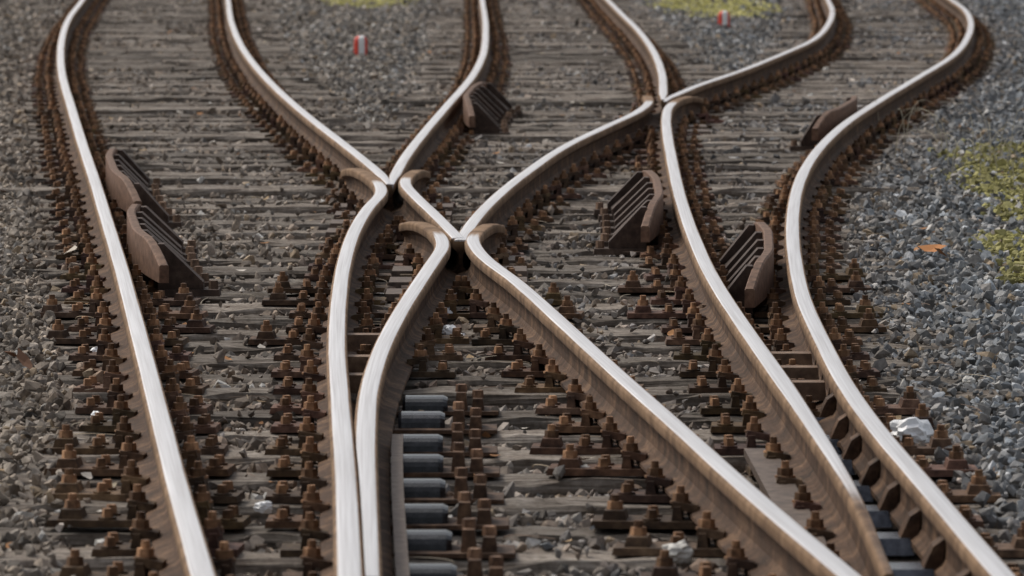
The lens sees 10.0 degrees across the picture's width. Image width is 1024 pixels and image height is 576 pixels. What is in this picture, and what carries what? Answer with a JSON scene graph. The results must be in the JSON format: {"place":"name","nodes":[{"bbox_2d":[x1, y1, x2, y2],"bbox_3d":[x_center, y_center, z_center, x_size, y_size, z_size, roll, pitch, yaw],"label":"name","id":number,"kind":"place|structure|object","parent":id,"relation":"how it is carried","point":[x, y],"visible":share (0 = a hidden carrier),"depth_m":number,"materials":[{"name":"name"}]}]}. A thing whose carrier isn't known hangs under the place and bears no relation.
{"place":"outdoors","nodes":[
{"label":"outdoors","id":0,"kind":"place"},
{"bbox_2d":[0,30,1022,573],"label":"fallen leaves","id":1,"kind":"object","parent":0,"point":[22,358],"depth_m":22.55,"materials":[{"name":"brown plant"}]},
{"bbox_2d":[0,205,1023,575],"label":"ballast gravel","id":2,"kind":"structure","parent":0,"point":[986,291],"depth_m":21.73,"materials":[{"name":"grey gravel"}]},
{"bbox_2d":[253,501,272,513],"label":"crumpled litter","id":3,"kind":"object","parent":2,"relation":"on","point":[264,507],"visible":1,"depth_m":16.52,"materials":[{"name":"white paper"}]},
{"bbox_2d":[442,325,455,334],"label":"crumpled litter","id":4,"kind":"object","parent":2,"relation":"on","point":[447,329],"visible":0.6,"depth_m":22.48,"materials":[{"name":"white paper"}]},
{"bbox_2d":[890,417,933,442],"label":"crumpled litter","id":5,"kind":"object","parent":2,"relation":"on","point":[917,429],"visible":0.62,"depth_m":18.39,"materials":[{"name":"white paper"}]},
{"bbox_2d":[962,375,975,382],"bbox_3d":[1.602,0.326,20.480,0.049,0.040,0.055,1,4,10],"label":"pale loose stone","id":6,"kind":"object","parent":2,"relation":"on","point":[968,379],"visible":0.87,"depth_m":20.47,"materials":[{"name":"white stone"}]},
{"bbox_2d":[0,0,1023,218],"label":"ballast gravel","id":7,"kind":"structure","parent":0,"point":[325,34],"depth_m":46.26,"materials":[{"name":"grey gravel"}]},
{"bbox_2d":[322,0,1023,282],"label":"moss patch","id":8,"kind":"object","parent":7,"relation":"on","point":[997,236],"visible":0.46,"depth_m":33.01,"materials":[{"name":"green plant"}]},
{"bbox_2d":[865,90,1023,181],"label":"dry weed stalks","id":9,"kind":"object","parent":7,"relation":"on","point":[990,148],"visible":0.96,"depth_m":35.22,"materials":[{"name":"beige plant"}]},
{"bbox_2d":[931,174,1023,431],"bbox_3d":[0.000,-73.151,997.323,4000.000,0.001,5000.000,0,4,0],"label":"ground","id":10,"kind":"structure","parent":0,"point":[996,362],"depth_m":22.55,"materials":[{"name":"grey gravel"}]},
{"bbox_2d":[354,36,367,54],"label":"clearance marker post","id":11,"kind":"object","parent":10,"relation":"on","point":[360,44],"visible":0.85,"depth_m":53.35,"materials":[{"name":"red paint"}]},
{"bbox_2d":[0,0,1023,575],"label":"wooden railway sleepers","id":12,"kind":"object","parent":10,"relation":"on","point":[530,422],"visible":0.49,"depth_m":30.59,"materials":[{"name":"grey wood"}]},
{"bbox_2d":[94,538,104,544],"bbox_3d":[-1.099,0.689,15.694,0.040,0.030,0.046,-2,5,-22],"label":"pale loose stone","id":13,"kind":"object","parent":12,"relation":"on","point":[99,541],"visible":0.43,"depth_m":15.69,"materials":[{"name":"white stone"}]},
{"bbox_2d":[53,0,216,575],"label":"steel rail","id":14,"kind":"object","parent":12,"relation":"on","point":[179,544],"visible":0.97,"depth_m":19.17,"materials":[{"name":"silver metal"}]},
{"bbox_2d":[106,148,183,227],"bbox_3d":[-1.944,-0.543,30.551,0.338,0.236,4.020,0,4,-5],"label":"check rail","id":15,"kind":"object","parent":12,"relation":"on","point":[128,181],"visible":0.91,"depth_m":29.49,"materials":[{"name":"brown metal"}]},
{"bbox_2d":[127,204,220,296],"bbox_3d":[-1.515,-0.186,25.816,0.355,0.236,3.316,0,4,-5],"label":"check rail","id":16,"kind":"object","parent":12,"relation":"on","point":[165,258],"visible":0.95,"depth_m":24.69,"materials":[{"name":"brown metal"}]},
{"bbox_2d":[317,168,393,575],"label":"steel rail","id":17,"kind":"object","parent":12,"relation":"on","point":[341,546],"visible":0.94,"depth_m":18.65,"materials":[{"name":"silver metal"}]},
{"bbox_2d":[222,0,492,237],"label":"rail crossing frog","id":18,"kind":"object","parent":12,"relation":"on","point":[341,153],"visible":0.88,"depth_m":36.91},
{"bbox_2d":[463,82,521,134],"bbox_3d":[-0.137,-1.226,39.618,0.342,0.236,4.003,0,4,2],"label":"check rail","id":19,"kind":"object","parent":12,"relation":"on","point":[488,109],"visible":0.99,"depth_m":39.02,"materials":[{"name":"brown metal"}]},
{"bbox_2d":[385,96,658,300],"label":"rail crossing frog","id":20,"kind":"object","parent":12,"relation":"on","point":[502,204],"visible":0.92,"depth_m":29.65},
{"bbox_2d":[29,0,1023,575],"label":"rail fastener chairs","id":21,"kind":"object","parent":12,"relation":"on","point":[69,490],"visible":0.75,"depth_m":22.08,"materials":[{"name":"brown metal"}]},
{"bbox_2d":[354,221,457,575],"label":"switch blade rail","id":22,"kind":"object","parent":21,"relation":"on","point":[386,374],"visible":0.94,"depth_m":19.20,"materials":[{"name":"metal"}]},
{"bbox_2d":[398,395,456,575],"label":"greased slide chairs","id":23,"kind":"object","parent":21,"relation":"on","point":[432,414],"visible":0.74,"depth_m":16.83,"materials":[{"name":"metal"}]},
{"bbox_2d":[347,333,825,400],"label":"rail spacer blocks","id":24,"kind":"structure","parent":12,"relation":"on","point":[811,384],"depth_m":20.03,"materials":[{"name":"brown metal"}]},
{"bbox_2d":[391,434,825,575],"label":"blade stiffener strip","id":25,"kind":"object","parent":12,"relation":"on","point":[763,468],"visible":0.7,"depth_m":16.51,"materials":[{"name":"metal"}]},
{"bbox_2d":[593,170,662,254],"bbox_3d":[0.557,-0.388,28.501,0.362,0.236,3.700,0,4,0],"label":"check rail","id":26,"kind":"object","parent":12,"relation":"on","point":[630,217],"visible":1,"depth_m":27.51,"materials":[{"name":"brown metal"}]},
{"bbox_2d":[457,224,860,575],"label":"steel rail","id":27,"kind":"object","parent":12,"relation":"on","point":[770,535],"visible":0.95,"depth_m":17.38,"materials":[{"name":"silver metal"}]},
{"bbox_2d":[662,539,693,564],"bbox_3d":[0.441,0.700,15.423,0.077,0.068,0.088,-2,5,-27],"label":"pale loose stone","id":28,"kind":"object","parent":12,"relation":"on","point":[681,551],"visible":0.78,"depth_m":15.39,"materials":[{"name":"white stone"}]},
{"bbox_2d":[595,0,836,133],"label":"rail crossing frog","id":29,"kind":"object","parent":12,"relation":"on","point":[645,47],"visible":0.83,"depth_m":47.03},
{"bbox_2d":[700,222,773,318],"bbox_3d":[0.944,-0.088,24.515,0.309,0.236,3.304,0,4,2],"label":"check rail","id":30,"kind":"object","parent":12,"relation":"on","point":[746,259],"visible":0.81,"depth_m":23.72,"materials":[{"name":"brown metal"}]},
{"bbox_2d":[655,96,893,575],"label":"switch blade rail","id":31,"kind":"object","parent":12,"relation":"on","point":[789,421],"visible":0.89,"depth_m":18.92,"materials":[{"name":"silver metal"}]},
{"bbox_2d":[789,96,856,150],"bbox_3d":[2.030,-1.073,37.581,0.288,0.236,3.332,1,4,7],"label":"check rail","id":32,"kind":"object","parent":12,"relation":"on","point":[821,127],"visible":0.84,"depth_m":36.26,"materials":[{"name":"brown metal"}]},
{"bbox_2d":[815,417,934,575],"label":"switch slide plates","id":33,"kind":"object","parent":12,"relation":"on","point":[893,544],"visible":0.36,"depth_m":15.48,"materials":[{"name":"grey metal"}]},
{"bbox_2d":[777,0,1015,575],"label":"steel rail","id":34,"kind":"object","parent":12,"relation":"on","point":[967,545],"visible":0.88,"depth_m":19.19,"materials":[{"name":"silver metal"}]},
{"bbox_2d":[718,11,729,26],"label":"clearance marker post","id":35,"kind":"object","parent":10,"relation":"on","point":[723,17],"visible":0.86,"depth_m":61.50,"materials":[{"name":"red paint"}]}
]}

